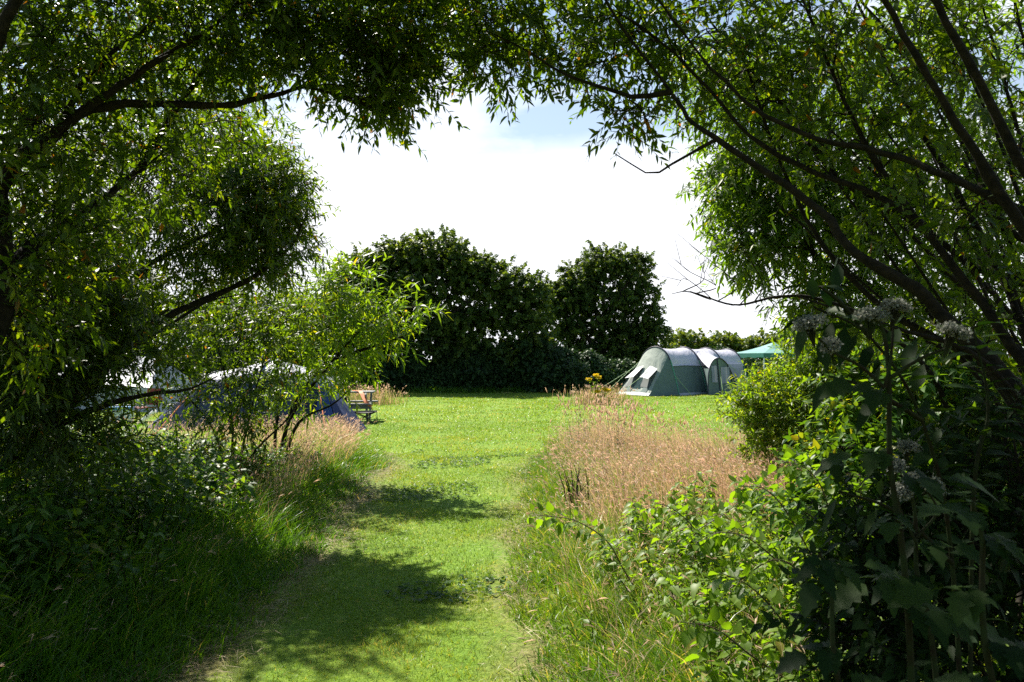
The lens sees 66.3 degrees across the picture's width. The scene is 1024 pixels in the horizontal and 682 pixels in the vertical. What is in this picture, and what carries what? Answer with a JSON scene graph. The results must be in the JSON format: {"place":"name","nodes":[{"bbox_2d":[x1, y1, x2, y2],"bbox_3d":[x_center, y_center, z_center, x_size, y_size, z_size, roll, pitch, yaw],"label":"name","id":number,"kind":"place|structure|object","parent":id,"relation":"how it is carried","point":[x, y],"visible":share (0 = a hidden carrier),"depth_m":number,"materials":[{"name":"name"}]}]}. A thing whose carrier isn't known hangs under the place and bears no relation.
{"place":"outdoors","nodes":[
{"label":"outdoors","id":0,"kind":"place"},
{"bbox_2d":[59,451,629,681],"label":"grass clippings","id":1,"kind":"object","parent":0,"point":[294,575],"depth_m":5.17,"materials":[{"name":"plant"}]},
{"bbox_2d":[0,385,1007,681],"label":"verge grass","id":2,"kind":"structure","parent":0,"point":[70,655],"depth_m":4.90,"materials":[{"name":"green plant"}]},
{"bbox_2d":[0,361,1023,681],"bbox_3d":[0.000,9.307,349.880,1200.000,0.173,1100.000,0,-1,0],"label":"ground","id":3,"kind":"structure","parent":0,"point":[486,629],"depth_m":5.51,"materials":[{"name":"green plant"}]},
{"bbox_2d":[27,448,120,608],"bbox_3d":[-2.479,1.105,4.521,0.576,0.989,0.308,0,-1,0],"label":"nettle","id":4,"kind":"object","parent":3,"relation":"on","point":[75,524],"visible":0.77,"depth_m":4.49,"materials":[{"name":"green plant"}]},
{"bbox_2d":[0,158,219,502],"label":"willow tree","id":5,"kind":"object","parent":3,"relation":"on","point":[62,396],"visible":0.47,"depth_m":5.26,"materials":[{"name":"green plant"}]},
{"bbox_2d":[46,357,193,411],"bbox_3d":[-12.220,1.277,24.974,4.006,1.756,2.906,0,-1,9],"label":"ridge tent","id":6,"kind":"object","parent":3,"relation":"on","point":[151,383],"visible":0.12,"depth_m":23.96,"materials":[{"name":"fabric"}]},
{"bbox_2d":[109,404,134,420],"bbox_3d":[-9.680,1.797,19.465,0.561,0.450,0.350,0,-1,-11],"label":"cool box","id":7,"kind":"object","parent":3,"relation":"on","point":[125,416],"visible":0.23,"depth_m":19.33,"materials":[{"name":"blue plastic"}]},
{"bbox_2d":[69,515,177,627],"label":"nettle","id":8,"kind":"object","parent":3,"relation":"on","point":[117,569],"visible":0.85,"depth_m":4.39,"materials":[{"name":"green plant"}]},
{"bbox_2d":[96,446,160,563],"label":"nettle","id":9,"kind":"object","parent":3,"relation":"on","point":[137,497],"visible":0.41,"depth_m":5.58,"materials":[{"name":"green plant"}]},
{"bbox_2d":[98,261,188,370],"bbox_3d":[-17.626,-0.713,35.796,6.641,6.233,4.452,0,-1,0],"label":"dense tree","id":10,"kind":"object","parent":3,"relation":"on","point":[153,309],"visible":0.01,"depth_m":35.79,"materials":[{"name":"green plant"}]},
{"bbox_2d":[108,515,179,620],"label":"nettle","id":11,"kind":"object","parent":3,"relation":"on","point":[160,592],"visible":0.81,"depth_m":4.59,"materials":[{"name":"green plant"}]},
{"bbox_2d":[130,388,160,422],"bbox_3d":[-9.252,1.623,19.786,0.564,0.848,0.534,-1,-1,29],"label":"camping chair","id":12,"kind":"object","parent":3,"relation":"on","point":[146,407],"visible":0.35,"depth_m":19.91,"materials":[{"name":"red fabric"}]},
{"bbox_2d":[0,392,322,648],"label":"nettle undergrowth","id":13,"kind":"object","parent":3,"relation":"on","point":[9,525],"depth_m":5.55,"materials":[{"name":"green plant"}]},
{"bbox_2d":[0,0,340,452],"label":"willow tree","id":14,"kind":"object","parent":3,"relation":"on","point":[263,216],"visible":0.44,"depth_m":7.38,"materials":[{"name":"green plant"}]},
{"bbox_2d":[172,422,223,469],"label":"nettle","id":15,"kind":"object","parent":3,"relation":"on","point":[205,442],"visible":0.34,"depth_m":8.27,"materials":[{"name":"green plant"}]},
{"bbox_2d":[169,271,270,376],"bbox_3d":[-12.621,-0.358,34.022,4.583,5.430,4.105,0,-1,0],"label":"dense tree","id":16,"kind":"object","parent":3,"relation":"on","point":[207,355],"visible":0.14,"depth_m":33.39,"materials":[{"name":"green plant"}]},
{"bbox_2d":[111,269,338,475],"bbox_3d":[-3.385,0.475,9.301,2.756,2.685,1.927,0,-1,0],"label":"sallow shrub","id":17,"kind":"object","parent":3,"relation":"on","point":[249,331],"visible":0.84,"depth_m":9.06,"materials":[{"name":"green plant"}]},
{"bbox_2d":[145,341,332,382],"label":"field hedge","id":18,"kind":"object","parent":3,"relation":"on","point":[236,360],"depth_m":37.40,"materials":[{"name":"green plant"}]},
{"bbox_2d":[130,358,366,433],"bbox_3d":[-5.872,1.213,17.649,5.161,1.717,3.149,0,-1,6],"label":"tunnel tent","id":19,"kind":"object","parent":3,"relation":"on","point":[338,408],"visible":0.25,"depth_m":17.19,"materials":[{"name":"fabric"}]},
{"bbox_2d":[0,0,523,423],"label":"willow tree","id":20,"kind":"object","parent":3,"relation":"on","point":[292,34],"visible":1,"depth_m":4.28,"materials":[{"name":"green plant"}]},
{"bbox_2d":[243,286,331,366],"bbox_3d":[-10.623,-0.247,36.862,4.592,5.333,4.393,0,-1,0],"label":"dense tree","id":21,"kind":"object","parent":3,"relation":"on","point":[282,311],"visible":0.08,"depth_m":36.47,"materials":[{"name":"green plant"}]},
{"bbox_2d":[249,240,451,458],"bbox_3d":[-2.202,0.270,10.315,2.946,3.139,1.948,0,-1,0],"label":"osier bush","id":22,"kind":"object","parent":3,"relation":"on","point":[345,297],"visible":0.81,"depth_m":10.11,"materials":[{"name":"green plant"}]},
{"bbox_2d":[345,390,377,420],"bbox_3d":[-4.147,1.681,20.368,1.150,0.763,1.595,0,-1,-3],"label":"picnic table","id":23,"kind":"object","parent":3,"relation":"on","point":[364,405],"visible":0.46,"depth_m":20.03,"materials":[{"name":"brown wood"}]},
{"bbox_2d":[352,390,372,409],"bbox_3d":[-3.859,1.521,20.012,0.162,0.496,1.141,1,-2,-36],"label":"towel","id":24,"kind":"object","parent":23,"relation":"on","point":[363,397],"visible":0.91,"depth_m":19.79,"materials":[{"name":"fabric"}]},
{"bbox_2d":[354,410,377,423],"bbox_3d":[-3.612,1.876,19.268,0.619,0.318,0.352,0,-1,-9],"label":"folding stool","id":25,"kind":"object","parent":3,"relation":"on","point":[361,412],"visible":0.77,"depth_m":19.18,"materials":[{"name":"wood"}]},
{"bbox_2d":[359,350,426,392],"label":"hedge shrub","id":26,"kind":"object","parent":3,"relation":"on","point":[396,380],"visible":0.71,"depth_m":36.43,"materials":[{"name":"green plant"}]},
{"bbox_2d":[297,223,560,375],"bbox_3d":[-4.248,-1.603,38.225,13.250,8.133,5.345,0,-1,0],"label":"dense tree","id":27,"kind":"object","parent":3,"relation":"on","point":[460,268],"visible":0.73,"depth_m":37.40,"materials":[{"name":"green plant"}]},
{"bbox_2d":[363,449,522,601],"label":"clover patches","id":28,"kind":"object","parent":3,"relation":"on","point":[437,593],"visible":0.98,"depth_m":8.81,"materials":[{"name":"green plant"}]},
{"bbox_2d":[327,337,583,391],"bbox_3d":[-2.955,1.233,38.416,12.920,2.843,3.770,0,-1,0],"label":"field hedge","id":29,"kind":"object","parent":3,"relation":"on","point":[433,373],"visible":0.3,"depth_m":37.25,"materials":[{"name":"green plant"}]},
{"bbox_2d":[440,353,514,391],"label":"hedge shrub","id":30,"kind":"object","parent":3,"relation":"on","point":[462,377],"visible":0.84,"depth_m":36.65,"materials":[{"name":"green plant"}]},
{"bbox_2d":[0,383,1006,681],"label":"dry grass","id":31,"kind":"structure","parent":3,"relation":"on","point":[384,399],"depth_m":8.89,"materials":[{"name":"beige plant"}]},
{"bbox_2d":[491,326,573,392],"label":"hedge shrub","id":32,"kind":"object","parent":3,"relation":"on","point":[546,344],"visible":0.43,"depth_m":37.03,"materials":[{"name":"green plant"}]},
{"bbox_2d":[522,352,594,392],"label":"hedge shrub","id":33,"kind":"object","parent":3,"relation":"on","point":[559,377],"visible":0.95,"depth_m":36.23,"materials":[{"name":"green plant"}]},
{"bbox_2d":[558,464,589,510],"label":"rush clump","id":34,"kind":"object","parent":3,"relation":"on","point":[570,497],"visible":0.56,"depth_m":7.90,"materials":[{"name":"plant"}]},
{"bbox_2d":[564,404,589,447],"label":"tall weed","id":35,"kind":"object","parent":3,"relation":"on","point":[576,430],"visible":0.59,"depth_m":12.57,"materials":[{"name":"green plant"}]},
{"bbox_2d":[527,501,644,600],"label":"bramble","id":36,"kind":"object","parent":3,"relation":"on","point":[550,507],"visible":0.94,"depth_m":4.87,"materials":[{"name":"plant"}]},
{"bbox_2d":[544,600,632,646],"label":"leafy weed","id":37,"kind":"object","parent":3,"relation":"on","point":[575,624],"visible":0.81,"depth_m":4.30,"materials":[{"name":"green plant"}]},
{"bbox_2d":[585,373,600,402],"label":"ragwort","id":38,"kind":"object","parent":3,"relation":"on","point":[590,378],"visible":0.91,"depth_m":27.18,"materials":[{"name":"yellow plant"}]},
{"bbox_2d":[594,387,610,402],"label":"ragwort","id":39,"kind":"object","parent":3,"relation":"on","point":[604,389],"visible":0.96,"depth_m":26.96,"materials":[{"name":"yellow plant"}]},
{"bbox_2d":[537,240,675,362],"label":"dense tree","id":40,"kind":"object","parent":3,"relation":"on","point":[575,301],"visible":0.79,"depth_m":45.15,"materials":[{"name":"green plant"}]},
{"bbox_2d":[576,348,636,389],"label":"field hedge","id":41,"kind":"object","parent":3,"relation":"on","point":[610,370],"visible":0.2,"depth_m":37.63,"materials":[{"name":"green plant"}]},
{"bbox_2d":[607,398,629,452],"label":"tall weed","id":42,"kind":"object","parent":3,"relation":"on","point":[619,426],"visible":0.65,"depth_m":12.18,"materials":[{"name":"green plant"}]},
{"bbox_2d":[614,547,688,632],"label":"leafy weed","id":43,"kind":"object","parent":3,"relation":"on","point":[658,596],"visible":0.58,"depth_m":4.40,"materials":[{"name":"green plant"}]},
{"bbox_2d":[312,0,1023,620],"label":"willow tree","id":44,"kind":"object","parent":3,"relation":"on","point":[656,56],"visible":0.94,"depth_m":4.30,"materials":[{"name":"green plant"}]},
{"bbox_2d":[600,346,747,395],"bbox_3d":[8.155,1.355,35.230,8.542,2.253,4.676,1,-2,-35],"label":"tunnel tent","id":45,"kind":"object","parent":3,"relation":"on","point":[660,371],"visible":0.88,"depth_m":34.55,"materials":[{"name":"green fabric"}]},
{"bbox_2d":[625,366,642,386],"bbox_3d":[5.401,1.564,34.692,0.659,0.947,0.541,1,-2,-35],"label":"window","id":46,"kind":"structure","parent":45,"relation":"in","point":[636,373],"depth_m":34.64,"materials":[{"name":"white plastic"}]},
{"bbox_2d":[641,384,651,392],"bbox_3d":[5.734,2.035,33.689,0.426,0.443,0.307,1,-1,-27],"label":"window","id":47,"kind":"structure","parent":45,"relation":"in","point":[644,389],"depth_m":33.64,"materials":[{"name":"grey plastic"}]},
{"bbox_2d":[640,366,656,387],"bbox_3d":[5.924,1.553,33.993,0.663,0.938,0.532,1,-2,-39],"label":"window","id":48,"kind":"structure","parent":45,"relation":"in","point":[648,377],"depth_m":33.94,"materials":[{"name":"white plastic"}]},
{"bbox_2d":[711,366,717,382],"bbox_3d":[8.870,1.446,34.304,0.418,0.731,0.129,1,-2,-37],"label":"tent window","id":49,"kind":"structure","parent":45,"relation":"in","point":[713,368],"depth_m":34.27,"materials":[{"name":"grey plastic"}]},
{"bbox_2d":[709,359,735,394],"bbox_3d":[9.206,1.560,34.588,1.952,1.576,0.195,1,-2,-37],"label":"door panel","id":50,"kind":"structure","parent":45,"relation":"in","point":[714,388],"depth_m":34.47,"materials":[{"name":"green fabric"}]},
{"bbox_2d":[721,367,729,382],"bbox_3d":[9.451,1.510,34.731,0.608,0.721,0.129,1,-2,-37],"label":"tent window","id":51,"kind":"structure","parent":45,"relation":"in","point":[725,373],"depth_m":34.70,"materials":[{"name":"grey plastic"}]},
{"bbox_2d":[729,364,743,376],"bbox_3d":[10.421,1.369,36.436,1.050,0.641,0.156,1,-2,-37],"label":"side window","id":52,"kind":"structure","parent":45,"relation":"in","point":[737,367],"depth_m":36.46,"materials":[{"name":"grey plastic"}]},
{"bbox_2d":[659,327,710,348],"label":"distant tree","id":53,"kind":"object","parent":3,"relation":"on","point":[690,339],"visible":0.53,"depth_m":60.95,"materials":[{"name":"green plant"}]},
{"bbox_2d":[628,470,773,572],"bbox_3d":[1.225,1.258,5.105,0.941,0.857,0.350,0,-1,20],"label":"bramble","id":54,"kind":"object","parent":3,"relation":"on","point":[721,506],"visible":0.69,"depth_m":5.08,"materials":[{"name":"plant"}]},
{"bbox_2d":[689,533,758,622],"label":"leafy weed","id":55,"kind":"object","parent":3,"relation":"on","point":[700,570],"visible":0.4,"depth_m":4.49,"materials":[{"name":"green plant"}]},
{"bbox_2d":[707,330,743,351],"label":"distant tree","id":56,"kind":"object","parent":3,"relation":"on","point":[730,339],"visible":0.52,"depth_m":60.91,"materials":[{"name":"green plant"}]},
{"bbox_2d":[737,334,767,360],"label":"distant tree","id":57,"kind":"object","parent":3,"relation":"on","point":[752,343],"visible":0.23,"depth_m":61.01,"materials":[{"name":"green plant"}]},
{"bbox_2d":[670,494,844,681],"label":"bramble","id":58,"kind":"object","parent":3,"relation":"on","point":[704,638],"visible":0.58,"depth_m":3.30,"materials":[{"name":"plant"}]},
{"bbox_2d":[737,342,794,372],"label":"party gazebo","id":59,"kind":"object","parent":3,"relation":"on","point":[764,351],"visible":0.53,"depth_m":40.03,"materials":[{"name":"teal fabric"}]},
{"bbox_2d":[748,327,794,361],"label":"distant tree","id":60,"kind":"object","parent":3,"relation":"on","point":[776,339],"visible":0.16,"depth_m":61.27,"materials":[{"name":"green plant"}]},
{"bbox_2d":[686,447,874,636],"bbox_3d":[1.483,1.121,4.163,1.049,1.089,0.466,0,-1,-3],"label":"bramble","id":61,"kind":"object","parent":3,"relation":"on","point":[744,495],"visible":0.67,"depth_m":4.26,"materials":[{"name":"plant"}]},
{"bbox_2d":[586,467,1023,681],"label":"weed undergrowth","id":62,"kind":"object","parent":3,"relation":"on","point":[700,656],"depth_m":4.98,"materials":[{"name":"green plant"}]},
{"bbox_2d":[663,233,952,448],"bbox_3d":[1.789,0.519,4.819,1.954,2.375,0.275,0,-1,-11],"label":"dead sapling","id":63,"kind":"object","parent":3,"relation":"on","point":[937,386],"visible":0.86,"depth_m":4.81,"materials":[{"name":"brown plant"}]},
{"bbox_2d":[709,312,928,485],"bbox_3d":[3.799,0.689,9.436,2.884,2.262,2.375,1,-2,-44],"label":"willow bush","id":64,"kind":"object","parent":3,"relation":"on","point":[767,414],"visible":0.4,"depth_m":9.16,"materials":[{"name":"green plant"}]},
{"bbox_2d":[649,0,1023,462],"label":"willow tree","id":65,"kind":"object","parent":3,"relation":"on","point":[754,201],"visible":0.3,"depth_m":6.77,"materials":[{"name":"green plant"}]},
{"bbox_2d":[775,552,905,681],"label":"hogweed","id":66,"kind":"object","parent":3,"relation":"on","point":[828,573],"visible":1,"depth_m":1.47,"materials":[{"name":"green plant"}]},
{"bbox_2d":[709,344,1012,385],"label":"field hedge","id":67,"kind":"object","parent":3,"relation":"on","point":[749,361],"visible":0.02,"depth_m":46.24,"materials":[{"name":"green plant"}]},
{"bbox_2d":[749,375,1023,681],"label":"elder shrub","id":68,"kind":"object","parent":3,"relation":"on","point":[872,631],"visible":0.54,"depth_m":2.77,"materials":[{"name":"green plant"}]},
{"bbox_2d":[752,323,1023,618],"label":"willow bush","id":69,"kind":"object","parent":3,"relation":"on","point":[839,432],"visible":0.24,"depth_m":5.07,"materials":[{"name":"green plant"}]},
{"bbox_2d":[791,296,1005,681],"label":"hogweed","id":70,"kind":"object","parent":3,"relation":"on","point":[849,593],"visible":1,"depth_m":1.72,"materials":[{"name":"green plant"}]},
{"bbox_2d":[776,264,1023,681],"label":"elder shoot","id":71,"kind":"object","parent":3,"relation":"on","point":[916,381],"visible":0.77,"depth_m":2.17,"materials":[{"name":"green plant"}]},
{"bbox_2d":[871,438,991,679],"bbox_3d":[1.114,0.953,2.057,0.373,1.388,0.183,0,-1,0],"label":"hogweed","id":72,"kind":"object","parent":3,"relation":"on","point":[936,551],"visible":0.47,"depth_m":2.07,"materials":[{"name":"green plant"}]},
{"bbox_2d":[887,491,1023,681],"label":"hogweed","id":73,"kind":"object","parent":3,"relation":"on","point":[962,605],"visible":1,"depth_m":1.43,"materials":[{"name":"green plant"}]},
{"bbox_2d":[0,0,1023,358],"label":"sky","id":74,"kind":"structure","parent":0,"point":[527,189],"materials":[{"name":"white"}]}
]}

